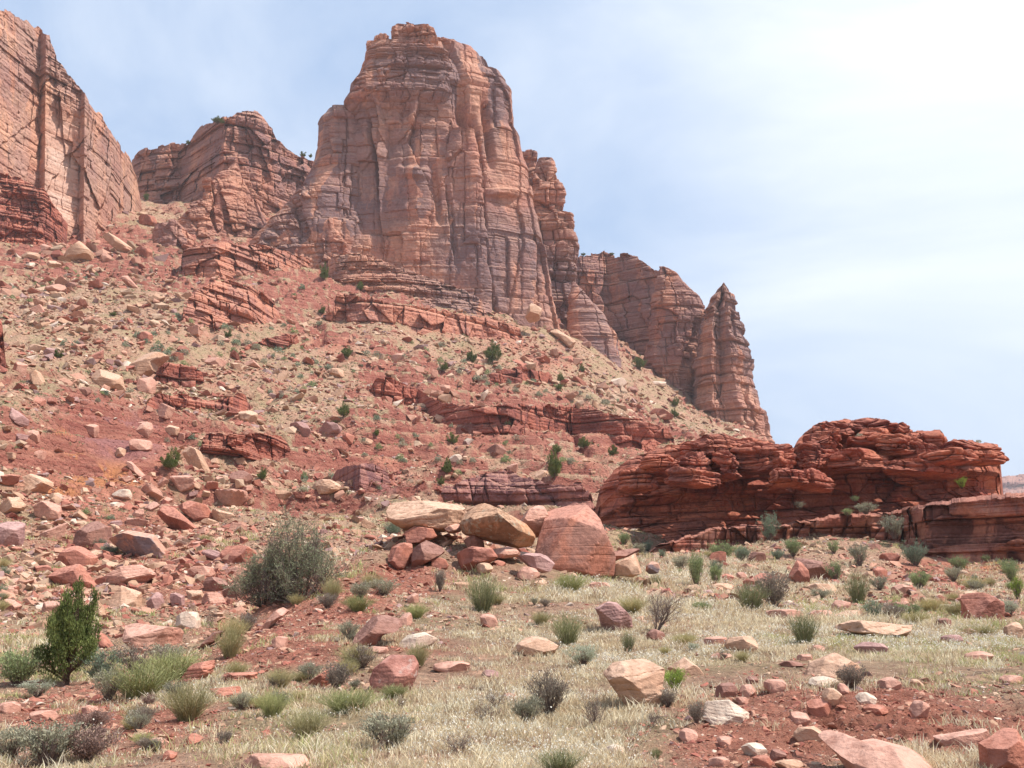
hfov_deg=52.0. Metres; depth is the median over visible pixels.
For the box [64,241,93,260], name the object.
boulder
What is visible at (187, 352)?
shrub
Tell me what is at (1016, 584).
shrub
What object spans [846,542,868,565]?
shrub
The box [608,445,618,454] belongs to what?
juniper tree
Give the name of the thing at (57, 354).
juniper tree
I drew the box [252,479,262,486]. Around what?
boulder
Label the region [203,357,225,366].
boulder
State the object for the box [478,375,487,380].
shrub
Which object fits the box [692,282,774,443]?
rock spire
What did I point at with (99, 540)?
shrub
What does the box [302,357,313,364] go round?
boulder
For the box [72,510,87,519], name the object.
boulder
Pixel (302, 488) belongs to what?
shrub
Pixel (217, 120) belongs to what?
juniper tree
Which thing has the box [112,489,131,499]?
boulder
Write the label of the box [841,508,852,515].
shrub
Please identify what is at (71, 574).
boulder
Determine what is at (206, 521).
boulder
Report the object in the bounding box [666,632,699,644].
bunch grass
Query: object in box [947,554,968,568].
shrub
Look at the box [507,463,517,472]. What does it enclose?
boulder
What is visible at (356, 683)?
shrub
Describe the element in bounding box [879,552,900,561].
boulder
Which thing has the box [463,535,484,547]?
boulder
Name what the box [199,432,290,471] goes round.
rock ledge
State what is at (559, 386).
juniper tree
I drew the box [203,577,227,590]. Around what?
boulder
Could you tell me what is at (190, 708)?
bunch grass
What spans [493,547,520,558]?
boulder
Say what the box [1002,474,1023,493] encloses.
mesa
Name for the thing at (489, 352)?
juniper tree
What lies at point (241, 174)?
cliff
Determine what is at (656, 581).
shrub
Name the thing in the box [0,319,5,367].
rock ledge
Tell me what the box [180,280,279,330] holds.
rock ledge
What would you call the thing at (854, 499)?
shrub
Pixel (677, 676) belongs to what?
shrub
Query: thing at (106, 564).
rubble
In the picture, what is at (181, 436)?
boulder
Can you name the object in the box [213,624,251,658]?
bunch grass
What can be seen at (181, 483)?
boulder
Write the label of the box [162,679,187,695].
shrub
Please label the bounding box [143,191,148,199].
juniper tree
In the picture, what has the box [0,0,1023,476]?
sky
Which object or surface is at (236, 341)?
shrub
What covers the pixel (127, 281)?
boulder
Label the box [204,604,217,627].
dead shrub
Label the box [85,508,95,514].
boulder
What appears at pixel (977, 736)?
boulder
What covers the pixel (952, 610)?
bunch grass
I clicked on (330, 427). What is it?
boulder
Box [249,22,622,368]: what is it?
butte
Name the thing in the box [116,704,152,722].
bunch grass
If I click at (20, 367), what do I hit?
boulder
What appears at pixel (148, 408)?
boulder
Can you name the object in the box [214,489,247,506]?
boulder
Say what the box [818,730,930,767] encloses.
boulder
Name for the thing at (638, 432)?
rock ledge
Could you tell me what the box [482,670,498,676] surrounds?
boulder
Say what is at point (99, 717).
shrub
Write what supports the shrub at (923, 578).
on the ground at (92, 457)
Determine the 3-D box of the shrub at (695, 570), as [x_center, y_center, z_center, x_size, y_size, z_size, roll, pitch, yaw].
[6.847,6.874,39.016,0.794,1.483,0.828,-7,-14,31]
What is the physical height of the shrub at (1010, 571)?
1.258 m
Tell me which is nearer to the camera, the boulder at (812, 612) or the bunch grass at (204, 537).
the boulder at (812, 612)
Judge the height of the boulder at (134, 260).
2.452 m
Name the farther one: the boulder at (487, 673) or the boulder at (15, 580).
the boulder at (15, 580)
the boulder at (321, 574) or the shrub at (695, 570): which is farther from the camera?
the shrub at (695, 570)
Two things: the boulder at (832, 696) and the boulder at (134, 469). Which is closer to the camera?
the boulder at (832, 696)
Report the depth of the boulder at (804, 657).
16.36 m
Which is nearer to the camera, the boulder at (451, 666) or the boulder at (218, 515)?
the boulder at (451, 666)
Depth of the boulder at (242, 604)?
43.36 m
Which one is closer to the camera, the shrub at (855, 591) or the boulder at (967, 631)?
the boulder at (967, 631)
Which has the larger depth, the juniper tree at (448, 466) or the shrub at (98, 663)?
the juniper tree at (448, 466)
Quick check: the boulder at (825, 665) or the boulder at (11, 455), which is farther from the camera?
the boulder at (11, 455)
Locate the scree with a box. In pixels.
[0,204,1023,595]
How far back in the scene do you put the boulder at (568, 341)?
336.05 m
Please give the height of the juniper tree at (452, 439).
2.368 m
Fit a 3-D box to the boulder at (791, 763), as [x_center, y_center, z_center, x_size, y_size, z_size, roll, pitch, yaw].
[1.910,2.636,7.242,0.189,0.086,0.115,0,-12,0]
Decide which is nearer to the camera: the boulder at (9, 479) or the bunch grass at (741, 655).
the bunch grass at (741, 655)
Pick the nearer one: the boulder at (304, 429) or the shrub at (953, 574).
the shrub at (953, 574)
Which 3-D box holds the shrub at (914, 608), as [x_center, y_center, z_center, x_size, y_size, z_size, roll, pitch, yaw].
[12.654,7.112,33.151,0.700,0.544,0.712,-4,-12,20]
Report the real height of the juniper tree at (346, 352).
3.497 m
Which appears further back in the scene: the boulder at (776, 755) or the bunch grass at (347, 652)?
the bunch grass at (347, 652)
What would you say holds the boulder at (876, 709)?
on the ground at (92, 457)
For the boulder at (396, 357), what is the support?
on the ground at (92, 457)
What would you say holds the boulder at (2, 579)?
on the ground at (92, 457)
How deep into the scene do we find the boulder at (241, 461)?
122.64 m
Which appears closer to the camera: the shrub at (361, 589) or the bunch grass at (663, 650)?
the bunch grass at (663, 650)
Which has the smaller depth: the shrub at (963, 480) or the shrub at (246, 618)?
the shrub at (246, 618)
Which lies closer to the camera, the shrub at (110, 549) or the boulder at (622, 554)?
the boulder at (622, 554)
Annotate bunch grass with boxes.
[0,557,14,567]
[0,598,12,610]
[1,592,9,599]
[91,658,189,699]
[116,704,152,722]
[118,716,138,729]
[128,732,154,742]
[129,647,217,682]
[155,679,226,721]
[199,534,212,539]
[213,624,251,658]
[217,615,251,639]
[221,659,253,672]
[225,694,260,708]
[249,686,295,717]
[249,696,265,708]
[263,666,298,687]
[276,706,333,738]
[287,593,304,604]
[290,671,310,681]
[290,688,310,700]
[306,685,388,713]
[319,575,345,598]
[327,644,379,664]
[338,656,360,666]
[339,593,377,610]
[340,659,360,674]
[355,572,385,587]
[377,683,410,698]
[400,601,433,617]
[403,640,433,665]
[492,593,506,604]
[526,610,553,623]
[547,569,591,590]
[611,595,650,611]
[657,646,671,652]
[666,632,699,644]
[732,650,750,660]
[897,611,934,622]
[914,595,951,611]
[938,599,960,615]
[943,592,958,599]
[951,623,1003,635]
[958,573,972,579]
[958,576,988,588]
[983,577,997,585]
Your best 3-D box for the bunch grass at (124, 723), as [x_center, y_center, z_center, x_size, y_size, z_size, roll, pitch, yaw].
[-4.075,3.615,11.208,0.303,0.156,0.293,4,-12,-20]
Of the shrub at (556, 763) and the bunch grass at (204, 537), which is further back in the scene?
the bunch grass at (204, 537)
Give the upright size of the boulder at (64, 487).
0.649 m
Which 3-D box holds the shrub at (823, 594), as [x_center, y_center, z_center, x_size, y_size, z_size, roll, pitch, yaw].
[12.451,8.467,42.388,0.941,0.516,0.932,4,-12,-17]
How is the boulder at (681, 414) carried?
on the ground at (92, 457)
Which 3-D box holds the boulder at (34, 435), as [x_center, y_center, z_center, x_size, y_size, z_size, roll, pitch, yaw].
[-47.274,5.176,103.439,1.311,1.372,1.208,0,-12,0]
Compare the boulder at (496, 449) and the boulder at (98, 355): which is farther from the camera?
the boulder at (98, 355)
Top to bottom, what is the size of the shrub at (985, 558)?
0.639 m
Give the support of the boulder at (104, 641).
on the ground at (92, 457)
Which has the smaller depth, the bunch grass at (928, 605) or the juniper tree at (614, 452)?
the bunch grass at (928, 605)
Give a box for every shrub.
[0,565,13,573]
[0,584,8,590]
[0,642,48,685]
[0,723,33,759]
[10,716,88,766]
[11,677,56,696]
[54,722,125,762]
[67,707,114,729]
[71,645,127,681]
[81,507,91,513]
[88,665,132,700]
[93,539,105,542]
[100,542,120,552]
[111,642,172,674]
[124,711,154,731]
[128,702,162,722]
[134,734,152,749]
[141,692,158,703]
[148,641,191,664]
[148,737,166,751]
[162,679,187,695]
[180,348,189,354]
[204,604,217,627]
[213,730,235,742]
[226,690,254,709]
[231,339,240,345]
[236,610,258,630]
[251,344,261,349]
[268,676,284,687]
[268,689,292,702]
[273,346,284,352]
[289,327,299,333]
[297,485,308,491]
[298,660,323,678]
[306,380,316,386]
[314,593,341,608]
[316,660,357,688]
[337,619,358,639]
[346,643,378,667]
[347,632,355,640]
[348,580,374,598]
[349,678,361,689]
[357,709,435,748]
[369,577,401,595]
[374,443,382,448]
[383,521,401,533]
[395,692,405,707]
[433,568,446,591]
[438,729,479,755]
[460,571,504,612]
[470,696,494,720]
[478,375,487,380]
[481,688,509,706]
[501,454,511,460]
[509,693,544,722]
[523,667,572,715]
[527,746,589,767]
[531,597,537,604]
[538,597,552,606]
[545,611,586,645]
[561,643,597,665]
[570,691,615,726]
[618,532,629,544]
[619,629,637,651]
[632,542,645,552]
[640,710,665,725]
[641,537,652,550]
[642,582,693,630]
[647,747,662,758]
[648,574,661,583]
[655,548,666,556]
[655,686,679,706]
[664,665,688,691]
[671,554,688,568]
[684,549,705,585]
[684,700,707,723]
[687,642,698,649]
[691,601,707,609]
[706,558,723,569]
[706,563,722,581]
[708,540,739,557]
[718,650,728,658]
[729,580,771,608]
[732,544,752,560]
[736,581,749,596]
[752,568,796,607]
[756,511,783,540]
[768,547,785,558]
[780,537,804,556]
[785,609,825,643]
[794,501,804,508]
[810,588,832,598]
[822,558,845,578]
[827,540,841,553]
[831,664,871,688]
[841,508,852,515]
[841,571,872,604]
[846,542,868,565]
[851,496,858,501]
[855,501,877,513]
[860,598,886,617]
[867,576,887,589]
[873,600,907,617]
[879,514,906,538]
[893,602,909,614]
[898,537,927,565]
[903,602,922,613]
[906,568,934,587]
[943,565,962,581]
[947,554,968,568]
[954,477,966,488]
[965,580,987,590]
[980,554,989,561]
[998,557,1017,566]
[1001,561,1020,581]
[1003,599,1019,614]
[1008,573,1023,598]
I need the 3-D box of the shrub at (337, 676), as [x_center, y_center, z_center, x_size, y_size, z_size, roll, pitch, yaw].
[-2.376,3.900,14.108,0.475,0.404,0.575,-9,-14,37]
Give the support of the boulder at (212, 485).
on the ground at (92, 457)
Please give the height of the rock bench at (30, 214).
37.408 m
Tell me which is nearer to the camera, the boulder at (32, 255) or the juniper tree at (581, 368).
the boulder at (32, 255)
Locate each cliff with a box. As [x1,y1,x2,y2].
[0,9,141,242]
[132,110,313,246]
[576,251,704,398]
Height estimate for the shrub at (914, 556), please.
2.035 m
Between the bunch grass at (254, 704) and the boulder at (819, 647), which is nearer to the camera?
the bunch grass at (254, 704)
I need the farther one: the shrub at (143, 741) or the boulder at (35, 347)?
the boulder at (35, 347)
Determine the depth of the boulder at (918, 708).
9.51 m
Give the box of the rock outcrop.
[595,417,1008,540]
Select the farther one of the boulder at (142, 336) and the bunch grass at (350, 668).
the boulder at (142, 336)
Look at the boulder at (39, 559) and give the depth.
54.79 m
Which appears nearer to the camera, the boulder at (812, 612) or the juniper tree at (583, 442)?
the boulder at (812, 612)
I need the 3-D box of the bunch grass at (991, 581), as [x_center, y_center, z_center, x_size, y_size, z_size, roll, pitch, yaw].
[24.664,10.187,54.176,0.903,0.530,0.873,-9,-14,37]
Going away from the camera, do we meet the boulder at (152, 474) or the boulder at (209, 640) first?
the boulder at (209, 640)
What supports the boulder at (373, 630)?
on the ground at (92, 457)
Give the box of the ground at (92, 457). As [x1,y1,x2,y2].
[0,199,1023,767]
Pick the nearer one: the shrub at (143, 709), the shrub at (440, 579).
the shrub at (143, 709)
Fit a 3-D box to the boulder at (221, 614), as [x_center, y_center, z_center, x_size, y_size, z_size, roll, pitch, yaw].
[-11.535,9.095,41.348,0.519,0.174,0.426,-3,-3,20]
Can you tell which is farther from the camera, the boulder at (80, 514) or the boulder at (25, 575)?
the boulder at (80, 514)
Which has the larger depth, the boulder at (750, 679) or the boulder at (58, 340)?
the boulder at (58, 340)
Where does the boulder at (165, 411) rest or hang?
on the ground at (92, 457)
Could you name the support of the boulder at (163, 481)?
on the ground at (92, 457)
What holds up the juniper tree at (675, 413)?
on the ground at (92, 457)
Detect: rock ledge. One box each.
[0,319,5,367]
[144,393,252,412]
[155,362,204,387]
[174,242,309,279]
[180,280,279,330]
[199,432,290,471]
[244,333,298,349]
[325,293,523,343]
[331,463,390,492]
[366,377,674,451]
[440,468,595,509]
[488,366,552,385]
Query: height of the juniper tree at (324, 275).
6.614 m
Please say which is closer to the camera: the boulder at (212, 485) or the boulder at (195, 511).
the boulder at (195, 511)
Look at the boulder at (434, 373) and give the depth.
227.82 m
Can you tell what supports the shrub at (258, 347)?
on the ground at (92, 457)
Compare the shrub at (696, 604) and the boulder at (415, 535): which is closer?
the shrub at (696, 604)
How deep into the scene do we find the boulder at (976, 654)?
16.54 m
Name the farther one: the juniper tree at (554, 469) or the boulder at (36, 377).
the juniper tree at (554, 469)
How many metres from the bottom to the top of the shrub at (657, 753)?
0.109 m
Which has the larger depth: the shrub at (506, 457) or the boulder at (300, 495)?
the shrub at (506, 457)
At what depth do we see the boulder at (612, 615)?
21.96 m
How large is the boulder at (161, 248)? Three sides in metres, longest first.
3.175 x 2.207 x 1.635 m
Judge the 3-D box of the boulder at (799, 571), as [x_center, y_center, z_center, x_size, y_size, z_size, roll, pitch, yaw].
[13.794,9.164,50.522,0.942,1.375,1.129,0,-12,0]
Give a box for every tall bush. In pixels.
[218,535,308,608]
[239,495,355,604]
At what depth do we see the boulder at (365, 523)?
76.45 m
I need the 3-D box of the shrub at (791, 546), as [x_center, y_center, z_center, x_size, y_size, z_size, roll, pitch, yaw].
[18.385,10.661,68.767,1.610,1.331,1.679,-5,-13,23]
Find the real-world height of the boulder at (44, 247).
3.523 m
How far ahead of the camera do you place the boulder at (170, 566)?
54.02 m
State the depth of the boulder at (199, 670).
16.06 m
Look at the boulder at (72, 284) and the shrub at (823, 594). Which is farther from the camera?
the boulder at (72, 284)
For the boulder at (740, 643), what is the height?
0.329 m
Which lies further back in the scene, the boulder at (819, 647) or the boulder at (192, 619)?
the boulder at (192, 619)
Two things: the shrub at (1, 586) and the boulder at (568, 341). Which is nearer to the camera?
the shrub at (1, 586)
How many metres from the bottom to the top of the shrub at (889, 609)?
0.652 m
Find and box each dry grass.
[0,469,1023,655]
[0,589,1023,767]
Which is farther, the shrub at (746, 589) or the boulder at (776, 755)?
the shrub at (746, 589)
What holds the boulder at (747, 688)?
on the ground at (92, 457)
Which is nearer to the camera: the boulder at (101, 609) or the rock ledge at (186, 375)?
the boulder at (101, 609)
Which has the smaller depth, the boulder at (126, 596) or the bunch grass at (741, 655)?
the bunch grass at (741, 655)
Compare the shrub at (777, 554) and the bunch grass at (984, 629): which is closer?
the bunch grass at (984, 629)
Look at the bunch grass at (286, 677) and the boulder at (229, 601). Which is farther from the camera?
the boulder at (229, 601)
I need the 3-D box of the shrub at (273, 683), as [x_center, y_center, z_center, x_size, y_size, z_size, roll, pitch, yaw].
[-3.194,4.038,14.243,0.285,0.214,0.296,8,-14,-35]
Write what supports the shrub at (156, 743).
on the ground at (92, 457)
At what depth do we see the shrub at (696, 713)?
9.38 m
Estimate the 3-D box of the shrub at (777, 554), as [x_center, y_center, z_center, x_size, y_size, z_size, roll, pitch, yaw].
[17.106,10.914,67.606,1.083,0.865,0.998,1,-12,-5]
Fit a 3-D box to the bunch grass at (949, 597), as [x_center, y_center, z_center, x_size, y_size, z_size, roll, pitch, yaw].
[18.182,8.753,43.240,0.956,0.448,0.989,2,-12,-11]
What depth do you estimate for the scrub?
180.49 m
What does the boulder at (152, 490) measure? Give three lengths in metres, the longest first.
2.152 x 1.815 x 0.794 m
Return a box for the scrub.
[0,233,1005,570]
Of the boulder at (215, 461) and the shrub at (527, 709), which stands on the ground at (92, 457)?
the shrub at (527, 709)
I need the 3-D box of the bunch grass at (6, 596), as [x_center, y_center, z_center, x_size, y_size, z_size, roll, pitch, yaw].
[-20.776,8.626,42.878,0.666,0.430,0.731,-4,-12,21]
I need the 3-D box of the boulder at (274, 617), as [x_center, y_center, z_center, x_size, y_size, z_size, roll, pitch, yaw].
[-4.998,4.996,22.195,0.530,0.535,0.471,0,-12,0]
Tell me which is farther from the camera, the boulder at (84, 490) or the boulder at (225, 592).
the boulder at (84, 490)
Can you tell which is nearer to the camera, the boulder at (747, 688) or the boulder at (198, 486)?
the boulder at (747, 688)
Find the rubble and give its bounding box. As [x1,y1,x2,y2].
[0,240,1022,640]
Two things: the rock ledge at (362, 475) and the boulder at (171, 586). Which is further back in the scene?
the rock ledge at (362, 475)
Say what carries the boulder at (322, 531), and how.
on the ground at (92, 457)
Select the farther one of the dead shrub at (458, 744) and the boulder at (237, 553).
the boulder at (237, 553)
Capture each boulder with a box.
[0,474,19,484]
[0,497,25,513]
[0,521,25,545]
[0,577,7,582]
[0,701,21,712]
[2,599,21,610]
[3,426,11,430]
[3,586,17,593]
[6,452,15,459]
[9,407,28,426]
[10,546,22,551]
[12,362,27,375]
[13,578,19,584]
[16,433,28,440]
[19,552,31,560]
[19,571,30,579]
[21,252,39,258]
[22,474,53,492]
[26,532,39,536]
[27,430,39,442]
[28,344,47,351]
[29,304,44,311]
[29,370,44,384]
[29,710,58,721]
[31,584,46,592]
[32,276,41,282]
[33,501,62,519]
[34,396,45,405]
[34,450,46,459]
[34,557,47,561]
[34,565,51,571]
[38,523,67,538]
[39,244,52,251]
[41,601,59,612]
[43,348,58,354]
[45,284,65,291]
[47,261,61,267]
[47,397,57,404]
[47,564,96,587]
[55,338,64,342]
[55,546,97,565]
[59,484,68,490]
[61,534,73,538]
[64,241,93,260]
[66,282,77,287]
[71,344,84,348]
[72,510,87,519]
[73,521,112,547]
[78,387,90,395]
[81,487,88,494]
[81,705,98,714]
[85,424,98,437]
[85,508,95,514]
[90,350,103,358]
[90,488,102,493]
[90,600,105,615]
[91,369,125,390]
[91,550,102,555]
[98,633,111,648]
[100,253,111,261]
[102,507,110,511]
[102,565,156,584]
[103,233,131,252]
[105,359,114,364]
[108,585,141,606]
[109,520,122,525]
[109,530,166,555]
[110,502,124,506]
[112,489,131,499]
[115,447,126,456]
[119,476,132,482]
[120,276,138,288]
[122,623,183,653]
[126,461,144,477]
[126,517,148,525]
[129,352,169,375]
[129,439,152,450]
[131,257,141,263]
[132,509,143,516]
[134,246,152,256]
[135,422,153,437]
[136,340,144,345]
[137,331,152,341]
[137,377,155,393]
[138,214,156,226]
[138,584,150,589]
[141,484,162,501]
[144,502,158,510]
[145,405,152,411]
[146,592,164,608]
[147,472,155,477]
[149,737,166,750]
[157,477,168,486]
[157,506,195,529]
[158,403,174,419]
[159,246,165,251]
[160,564,173,570]
[162,750,176,759]
[165,425,179,435]
[165,497,172,502]
[167,547,178,550]
[167,584,179,588]
[170,475,194,491]
[170,593,184,606]
[171,352,183,360]
[171,557,185,563]
[173,574,186,580]
[176,611,200,628]
[177,345,189,351]
[178,433,184,439]
[178,501,211,520]
[180,660,214,682]
[182,446,209,471]
[184,733,202,744]
[186,590,203,599]
[187,325,199,336]
[188,566,215,576]
[189,490,198,496]
[194,481,202,490]
[197,527,209,533]
[198,630,223,649]
[200,518,216,524]
[201,490,210,496]
[201,592,224,603]
[202,475,213,481]
[202,549,220,559]
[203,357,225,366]
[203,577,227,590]
[206,481,217,488]
[207,542,216,547]
[211,458,219,464]
[211,686,241,698]
[212,509,233,520]
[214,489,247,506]
[214,612,224,616]
[220,545,255,563]
[221,672,257,682]
[222,583,241,597]
[225,567,245,576]
[226,599,233,603]
[229,522,246,530]
[230,363,242,370]
[230,470,252,483]
[234,602,245,607]
[235,457,246,464]
[238,410,257,422]
[239,536,248,542]
[241,753,308,767]
[244,485,252,490]
[245,359,260,367]
[247,497,253,504]
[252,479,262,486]
[262,607,289,629]
[272,636,287,647]
[275,490,291,499]
[290,422,310,436]
[293,492,305,498]
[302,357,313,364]
[308,666,333,686]
[311,479,340,493]
[313,565,334,584]
[319,422,341,433]
[320,529,327,533]
[329,368,343,377]
[332,524,342,528]
[352,615,402,645]
[360,438,372,444]
[361,519,376,528]
[369,655,418,692]
[370,646,388,653]
[386,500,465,532]
[388,542,412,569]
[390,353,403,361]
[399,632,437,648]
[400,612,412,625]
[404,526,437,543]
[407,593,418,603]
[411,540,444,566]
[415,367,423,373]
[431,370,437,377]
[431,557,448,568]
[433,661,469,672]
[440,385,450,392]
[444,524,460,533]
[449,454,462,461]
[450,582,470,589]
[457,546,497,570]
[460,503,535,547]
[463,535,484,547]
[477,563,492,573]
[480,614,497,626]
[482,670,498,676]
[487,444,505,455]
[491,560,505,565]
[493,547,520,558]
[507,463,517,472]
[516,636,557,656]
[517,567,539,580]
[518,553,554,572]
[521,505,548,537]
[525,303,541,322]
[533,580,545,586]
[535,470,548,477]
[535,505,615,576]
[550,329,575,347]
[567,437,573,442]
[581,341,590,348]
[588,582,610,590]
[595,601,632,631]
[603,659,664,706]
[604,744,624,753]
[611,378,626,386]
[614,548,639,560]
[614,553,641,576]
[629,386,638,392]
[646,561,659,573]
[646,629,664,640]
[649,408,673,419]
[653,381,665,386]
[668,657,703,676]
[677,412,685,418]
[679,728,697,741]
[703,700,749,724]
[704,636,726,645]
[708,756,729,766]
[709,551,725,562]
[711,653,731,658]
[714,583,733,591]
[715,682,737,697]
[716,736,732,746]
[720,574,735,578]
[724,636,757,650]
[735,697,748,704]
[736,572,746,578]
[739,684,755,696]
[741,742,767,755]
[746,676,757,683]
[747,552,765,561]
[750,573,777,581]
[752,755,772,767]
[764,679,787,692]
[766,609,802,618]
[770,749,786,760]
[774,759,802,767]
[779,661,802,666]
[789,561,809,582]
[789,711,810,725]
[793,726,821,741]
[795,558,837,579]
[797,654,812,660]
[804,653,859,677]
[806,583,836,591]
[806,698,831,717]
[808,676,838,686]
[809,610,831,616]
[812,645,824,650]
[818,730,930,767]
[821,688,842,705]
[831,600,850,611]
[835,610,865,616]
[835,620,912,637]
[837,683,848,694]
[853,642,887,654]
[855,692,876,704]
[862,704,887,714]
[868,543,880,549]
[872,566,887,577]
[877,677,901,689]
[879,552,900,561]
[889,602,909,606]
[891,584,911,593]
[908,679,923,688]
[909,700,929,718]
[933,728,989,746]
[936,618,951,626]
[940,635,962,642]
[961,592,1004,622]
[961,628,973,634]
[964,651,993,661]
[978,728,1023,767]
[999,675,1022,683]
[1003,622,1023,638]
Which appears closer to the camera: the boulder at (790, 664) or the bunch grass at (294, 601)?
the boulder at (790, 664)
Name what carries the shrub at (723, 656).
on the ground at (92, 457)
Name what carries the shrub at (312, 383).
on the ground at (92, 457)
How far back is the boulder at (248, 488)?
97.71 m
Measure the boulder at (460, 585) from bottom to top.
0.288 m
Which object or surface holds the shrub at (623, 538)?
on the ground at (92, 457)
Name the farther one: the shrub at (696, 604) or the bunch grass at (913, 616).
the shrub at (696, 604)
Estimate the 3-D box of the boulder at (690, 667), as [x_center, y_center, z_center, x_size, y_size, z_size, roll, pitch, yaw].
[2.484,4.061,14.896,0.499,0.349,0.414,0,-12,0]
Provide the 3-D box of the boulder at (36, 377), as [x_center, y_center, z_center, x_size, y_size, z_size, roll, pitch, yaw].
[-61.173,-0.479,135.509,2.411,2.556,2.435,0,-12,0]
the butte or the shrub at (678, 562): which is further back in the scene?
the butte
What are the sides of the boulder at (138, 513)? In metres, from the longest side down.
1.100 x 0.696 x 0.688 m
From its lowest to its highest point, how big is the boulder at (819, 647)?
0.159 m
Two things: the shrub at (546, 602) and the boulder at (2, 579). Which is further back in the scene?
the boulder at (2, 579)
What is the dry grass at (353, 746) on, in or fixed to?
on the ground at (92, 457)
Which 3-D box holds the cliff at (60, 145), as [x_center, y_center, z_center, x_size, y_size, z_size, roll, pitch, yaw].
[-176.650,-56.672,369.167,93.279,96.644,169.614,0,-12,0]
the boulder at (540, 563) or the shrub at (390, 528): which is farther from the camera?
the shrub at (390, 528)
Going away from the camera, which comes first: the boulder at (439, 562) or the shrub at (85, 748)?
the shrub at (85, 748)
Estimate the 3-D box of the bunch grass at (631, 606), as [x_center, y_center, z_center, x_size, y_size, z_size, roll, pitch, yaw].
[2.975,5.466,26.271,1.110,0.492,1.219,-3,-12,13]
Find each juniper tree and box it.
[32,575,102,684]
[53,348,63,357]
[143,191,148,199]
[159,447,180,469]
[211,116,223,123]
[224,328,231,337]
[256,467,267,479]
[318,305,325,313]
[319,261,328,278]
[337,401,349,416]
[341,347,352,358]
[356,281,363,289]
[436,476,444,484]
[439,362,447,369]
[441,457,452,474]
[446,432,459,444]
[466,349,476,364]
[483,339,501,362]
[547,447,561,479]
[552,443,561,452]
[556,382,562,389]
[557,372,564,381]
[577,436,589,447]
[579,363,584,371]
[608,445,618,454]
[631,354,647,367]
[670,396,678,405]
[670,408,678,417]
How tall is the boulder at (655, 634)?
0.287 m
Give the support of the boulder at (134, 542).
on the ground at (92, 457)
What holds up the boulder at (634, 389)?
on the ground at (92, 457)
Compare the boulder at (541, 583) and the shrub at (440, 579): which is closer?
the shrub at (440, 579)
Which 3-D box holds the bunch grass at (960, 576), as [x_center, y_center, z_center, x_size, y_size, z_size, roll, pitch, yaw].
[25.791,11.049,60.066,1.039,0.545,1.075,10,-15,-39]
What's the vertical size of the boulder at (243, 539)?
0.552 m
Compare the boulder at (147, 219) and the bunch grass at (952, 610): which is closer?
the bunch grass at (952, 610)
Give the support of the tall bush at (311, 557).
on the ground at (92, 457)
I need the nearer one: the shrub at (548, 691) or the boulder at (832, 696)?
the boulder at (832, 696)
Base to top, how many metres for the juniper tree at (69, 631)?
1.963 m
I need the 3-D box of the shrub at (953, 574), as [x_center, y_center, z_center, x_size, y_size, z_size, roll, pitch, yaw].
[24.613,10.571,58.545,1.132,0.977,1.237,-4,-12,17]
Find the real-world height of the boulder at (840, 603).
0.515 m
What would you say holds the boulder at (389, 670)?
on the ground at (92, 457)
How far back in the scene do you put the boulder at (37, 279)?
250.46 m
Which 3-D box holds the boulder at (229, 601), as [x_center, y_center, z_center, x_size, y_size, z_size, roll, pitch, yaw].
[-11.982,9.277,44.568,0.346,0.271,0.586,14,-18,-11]
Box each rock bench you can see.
[0,173,67,245]
[649,492,1023,561]
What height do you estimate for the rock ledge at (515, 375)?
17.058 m
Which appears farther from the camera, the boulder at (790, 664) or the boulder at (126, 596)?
the boulder at (126, 596)
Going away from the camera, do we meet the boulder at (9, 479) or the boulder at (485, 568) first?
the boulder at (485, 568)
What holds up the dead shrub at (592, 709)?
on the ground at (92, 457)
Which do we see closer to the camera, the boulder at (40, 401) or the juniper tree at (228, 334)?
the boulder at (40, 401)
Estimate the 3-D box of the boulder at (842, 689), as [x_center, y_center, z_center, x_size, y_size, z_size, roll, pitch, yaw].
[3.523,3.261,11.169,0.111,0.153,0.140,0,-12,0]
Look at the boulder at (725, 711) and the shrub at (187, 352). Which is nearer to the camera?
the boulder at (725, 711)
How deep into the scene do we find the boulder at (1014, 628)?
22.84 m
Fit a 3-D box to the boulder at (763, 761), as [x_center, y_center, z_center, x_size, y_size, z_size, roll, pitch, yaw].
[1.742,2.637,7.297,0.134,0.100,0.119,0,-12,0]
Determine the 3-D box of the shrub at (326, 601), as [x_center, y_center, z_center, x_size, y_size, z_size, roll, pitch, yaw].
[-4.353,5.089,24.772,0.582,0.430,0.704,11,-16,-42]
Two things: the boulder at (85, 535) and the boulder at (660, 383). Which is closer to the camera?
the boulder at (85, 535)
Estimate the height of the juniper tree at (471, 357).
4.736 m
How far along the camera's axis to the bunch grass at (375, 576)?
29.44 m
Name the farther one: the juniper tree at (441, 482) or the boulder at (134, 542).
the juniper tree at (441, 482)
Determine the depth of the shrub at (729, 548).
64.52 m
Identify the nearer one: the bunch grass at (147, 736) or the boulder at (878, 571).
the bunch grass at (147, 736)
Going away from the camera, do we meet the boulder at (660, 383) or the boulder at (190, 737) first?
the boulder at (190, 737)
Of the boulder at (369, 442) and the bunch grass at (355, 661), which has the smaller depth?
the bunch grass at (355, 661)
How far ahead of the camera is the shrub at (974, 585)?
50.20 m
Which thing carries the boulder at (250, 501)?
on the ground at (92, 457)

